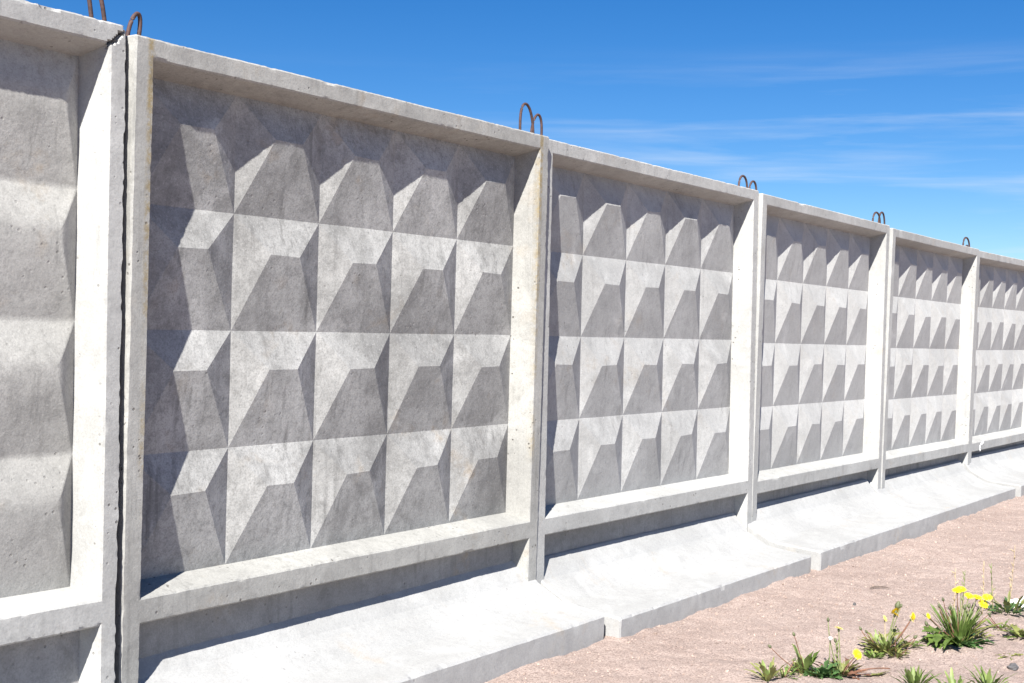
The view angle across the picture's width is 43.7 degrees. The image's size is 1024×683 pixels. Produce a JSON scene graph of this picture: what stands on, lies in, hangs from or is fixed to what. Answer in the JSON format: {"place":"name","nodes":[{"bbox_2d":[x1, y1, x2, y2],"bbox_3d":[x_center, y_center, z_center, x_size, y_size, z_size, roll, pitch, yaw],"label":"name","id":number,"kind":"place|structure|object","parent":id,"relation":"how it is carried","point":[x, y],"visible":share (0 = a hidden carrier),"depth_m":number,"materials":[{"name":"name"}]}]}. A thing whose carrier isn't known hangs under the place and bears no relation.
{"place":"outdoors","nodes":[
{"label":"outdoors","id":0,"kind":"place"},
{"bbox_2d":[26,0,1023,259],"label":"sky","id":1,"kind":"structure","parent":0,"point":[911,112],"materials":[{"name":"blue"}]},
{"bbox_2d":[485,496,1023,682],"bbox_3d":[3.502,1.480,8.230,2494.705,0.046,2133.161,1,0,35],"label":"ground","id":2,"kind":"structure","parent":0,"point":[677,660],"depth_m":6.50,"materials":[{"name":"brown soil"}]},
{"bbox_2d":[138,561,603,682],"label":"footing slab","id":3,"kind":"structure","parent":2,"relation":"on","point":[484,625],"depth_m":5.31,"materials":[{"name":"concrete"}]},
{"bbox_2d":[114,11,548,682],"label":"fence panel","id":4,"kind":"object","parent":3,"relation":"on","point":[332,347],"visible":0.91,"depth_m":5.11,"materials":[{"name":"concrete"}]},
{"bbox_2d":[541,513,810,637],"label":"footing slab","id":5,"kind":"structure","parent":2,"relation":"on","point":[632,585],"depth_m":7.03,"materials":[{"name":"concrete"}]},
{"bbox_2d":[530,113,758,583],"bbox_3d":[0.795,0.071,7.419,0.188,2.443,2.518,1,0,35],"label":"fence panel","id":6,"kind":"object","parent":5,"relation":"on","point":[648,366],"visible":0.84,"depth_m":7.35,"materials":[{"name":"concrete"}]},
{"bbox_2d":[497,499,1023,682],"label":"loose grit","id":7,"kind":"object","parent":2,"relation":"on","point":[835,608],"visible":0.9,"depth_m":6.78,"materials":[{"name":"gravel"}]},
{"bbox_2d":[745,657,791,681],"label":"dandelion rosette","id":8,"kind":"object","parent":2,"relation":"on","point":[766,674],"visible":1,"depth_m":5.38,"materials":[{"name":"green plant"}]},
{"bbox_2d":[768,657,800,679],"bbox_3d":[1.168,1.406,5.479,0.167,0.082,0.141,1,0,12],"label":"sprout","id":9,"kind":"object","parent":2,"relation":"on","point":[783,673],"visible":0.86,"depth_m":5.49,"materials":[{"name":"green plant"}]},
{"bbox_2d":[768,632,819,675],"bbox_3d":[1.241,1.362,5.582,0.243,0.188,0.139,1,0,11],"label":"broadleaf weed","id":10,"kind":"object","parent":2,"relation":"on","point":[807,661],"visible":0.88,"depth_m":5.57,"materials":[{"name":"green plant"}]},
{"bbox_2d":[800,658,844,678],"bbox_3d":[1.342,1.419,5.550,0.215,0.082,0.212,1,0,35],"label":"leafy weed","id":11,"kind":"object","parent":2,"relation":"on","point":[824,671],"visible":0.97,"depth_m":5.52,"materials":[{"name":"green plant"}]},
{"bbox_2d":[828,636,831,669],"bbox_3d":[1.388,1.373,5.574,0.018,0.174,0.021,1,0,35],"label":"seed head","id":12,"kind":"object","parent":2,"relation":"on","point":[830,638],"visible":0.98,"depth_m":5.58},
{"bbox_2d":[748,478,937,570],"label":"footing slab","id":13,"kind":"structure","parent":2,"relation":"on","point":[824,527],"depth_m":9.02,"materials":[{"name":"concrete"}]},
{"bbox_2d":[748,180,889,521],"bbox_3d":[2.256,0.130,9.471,0.188,2.403,2.518,2,1,35],"label":"fence panel","id":14,"kind":"object","parent":13,"relation":"on","point":[821,305],"visible":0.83,"depth_m":9.47,"materials":[{"name":"concrete"}]},
{"bbox_2d":[830,658,862,670],"bbox_3d":[1.472,1.423,5.662,0.176,0.086,0.133,1,0,-36],"label":"sprout","id":15,"kind":"object","parent":2,"relation":"on","point":[849,666],"visible":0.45,"depth_m":5.65,"materials":[{"name":"green plant"}]},
{"bbox_2d":[813,617,889,679],"bbox_3d":[1.473,1.341,5.598,0.338,0.265,0.241,1,0,-28],"label":"dandelion","id":16,"kind":"object","parent":2,"relation":"on","point":[843,666],"visible":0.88,"depth_m":5.59,"materials":[{"name":"green plant"}]},
{"bbox_2d":[861,649,884,658],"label":"leafy weed","id":17,"kind":"object","parent":2,"relation":"on","point":[875,655],"visible":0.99,"depth_m":5.92,"materials":[{"name":"green plant"}]},
{"bbox_2d":[870,586,888,588],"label":"twig","id":18,"kind":"object","parent":2,"relation":"on","point":[879,587],"visible":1,"depth_m":7.52,"materials":[{"name":"wood"}]},
{"bbox_2d":[857,601,917,655],"bbox_3d":[1.764,1.343,6.005,0.280,0.252,0.280,1,0,13],"label":"dandelion","id":19,"kind":"object","parent":2,"relation":"on","point":[887,645],"visible":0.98,"depth_m":6.00,"materials":[{"name":"green plant"}]},
{"bbox_2d":[879,637,908,658],"bbox_3d":[1.773,1.426,5.908,0.144,0.085,0.142,1,0,-3],"label":"sprout","id":20,"kind":"object","parent":2,"relation":"on","point":[897,653],"visible":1,"depth_m":5.91,"materials":[{"name":"green plant"}]},
{"bbox_2d":[897,628,924,647],"bbox_3d":[1.880,1.423,6.076,0.156,0.087,0.147,1,0,9],"label":"sprout","id":21,"kind":"object","parent":2,"relation":"on","point":[912,642],"visible":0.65,"depth_m":6.09,"materials":[{"name":"green plant"}]},
{"bbox_2d":[889,665,940,682],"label":"dandelion rosette","id":22,"kind":"object","parent":2,"relation":"on","point":[913,676],"visible":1,"depth_m":5.27,"materials":[{"name":"green plant"}]},
{"bbox_2d":[924,621,942,643],"bbox_3d":[2.032,1.403,6.159,0.107,0.111,0.106,1,0,35],"label":"sprout","id":23,"kind":"object","parent":2,"relation":"on","point":[926,624],"visible":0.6,"depth_m":6.15,"materials":[{"name":"green plant"}]},
{"bbox_2d":[867,460,1014,525],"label":"footing slab","id":24,"kind":"structure","parent":2,"relation":"on","point":[950,490],"depth_m":11.15,"materials":[{"name":"concrete"}]},
{"bbox_2d":[878,211,978,488],"bbox_3d":[3.721,0.155,11.523,0.188,2.444,2.520,3,1,35],"label":"fence panel","id":25,"kind":"object","parent":24,"relation":"on","point":[932,287],"visible":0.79,"depth_m":11.59,"materials":[{"name":"concrete"}]},
{"bbox_2d":[930,667,973,682],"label":"dandelion rosette","id":26,"kind":"object","parent":2,"relation":"on","point":[951,679],"visible":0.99,"depth_m":5.30,"materials":[{"name":"green plant"}]},
{"bbox_2d":[951,568,958,615],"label":"dry stalk","id":27,"kind":"object","parent":2,"relation":"on","point":[954,599],"visible":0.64,"depth_m":6.76,"materials":[{"name":"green plant"}]},
{"bbox_2d":[956,571,964,616],"bbox_3d":[2.388,1.339,6.788,0.090,0.250,0.041,1,0,-18],"label":"dry stalk","id":28,"kind":"object","parent":2,"relation":"on","point":[962,598],"visible":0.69,"depth_m":6.78,"materials":[{"name":"green plant"}]},
{"bbox_2d":[920,586,1003,648],"bbox_3d":[2.137,1.346,6.144,0.398,0.316,0.469,1,0,35],"label":"dandelion","id":29,"kind":"object","parent":2,"relation":"on","point":[961,633],"visible":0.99,"depth_m":6.18,"materials":[{"name":"green plant"}]},
{"bbox_2d":[963,621,993,638],"bbox_3d":[2.306,1.427,6.298,0.150,0.083,0.145,1,0,35],"label":"sprout","id":30,"kind":"object","parent":2,"relation":"on","point":[979,636],"visible":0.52,"depth_m":6.28,"materials":[{"name":"green plant"}]},
{"bbox_2d":[980,563,990,613],"bbox_3d":[2.531,1.321,6.841,0.075,0.290,0.076,1,0,35],"label":"dry stalk","id":31,"kind":"object","parent":2,"relation":"on","point":[983,589],"visible":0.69,"depth_m":6.85,"materials":[{"name":"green plant"}]},
{"bbox_2d":[964,665,1013,682],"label":"dandelion rosette","id":32,"kind":"object","parent":2,"relation":"on","point":[985,678],"visible":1,"depth_m":5.28,"materials":[{"name":"green plant"}]},
{"bbox_2d":[964,443,1023,496],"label":"footing slab","id":33,"kind":"structure","parent":2,"relation":"on","point":[1003,466],"depth_m":12.92,"materials":[{"name":"concrete"}]},
{"bbox_2d":[966,245,1023,462],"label":"fence panel","id":34,"kind":"object","parent":33,"relation":"on","point":[997,420],"visible":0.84,"depth_m":13.54,"materials":[{"name":"concrete"}]},
{"bbox_2d":[989,563,998,612],"bbox_3d":[2.596,1.329,6.869,0.067,0.270,0.076,1,0,35],"label":"dry stalk","id":35,"kind":"object","parent":2,"relation":"on","point":[992,588],"visible":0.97,"depth_m":6.87,"materials":[{"name":"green plant"}]},
{"bbox_2d":[985,615,1014,629],"bbox_3d":[2.486,1.431,6.506,0.168,0.089,0.148,1,0,35],"label":"sprout","id":36,"kind":"object","parent":2,"relation":"on","point":[999,627],"visible":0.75,"depth_m":6.50,"materials":[{"name":"green plant"}]},
{"bbox_2d":[980,590,1023,614],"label":"leafy weed","id":37,"kind":"object","parent":2,"relation":"on","point":[1008,606],"visible":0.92,"depth_m":6.89,"materials":[{"name":"green plant"}]},
{"bbox_2d":[998,653,1022,659],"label":"sprout","id":38,"kind":"object","parent":2,"relation":"on","point":[1011,655],"visible":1,"depth_m":5.92,"materials":[{"name":"green plant"}]},
{"bbox_2d":[1009,549,1014,598],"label":"dry stalk","id":39,"kind":"object","parent":2,"relation":"on","point":[1010,585],"visible":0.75,"depth_m":6.98,"materials":[{"name":"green plant"}]},
{"bbox_2d":[1000,623,1023,638],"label":"leafy weed","id":40,"kind":"object","parent":2,"relation":"on","point":[1017,631],"visible":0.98,"depth_m":6.30,"materials":[{"name":"green plant"}]},
{"bbox_2d":[1007,663,1018,670],"bbox_3d":[2.251,1.464,5.738,0.046,0.035,0.074,1,0,35],"label":"stone","id":41,"kind":"object","parent":2,"relation":"on","point":[1013,666],"visible":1,"depth_m":5.72,"materials":[{"name":"grey stone"}]},
{"bbox_2d":[1010,597,1023,607],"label":"paper scrap","id":42,"kind":"object","parent":2,"relation":"on","point":[1013,600],"visible":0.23,"depth_m":7.13,"materials":[{"name":"white paper"}]},
{"bbox_3d":[-2.121,1.237,3.303,0.982,0.415,2.494,1,0,35],"label":"footing slab","id":43,"kind":"object","parent":2,"relation":"on","visible":0},
{"bbox_2d":[0,0,125,682],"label":"fence panel","id":44,"kind":"object","parent":43,"relation":"on","point":[62,100],"visible":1,"depth_m":4.16,"materials":[{"name":"concrete"}]}
]}

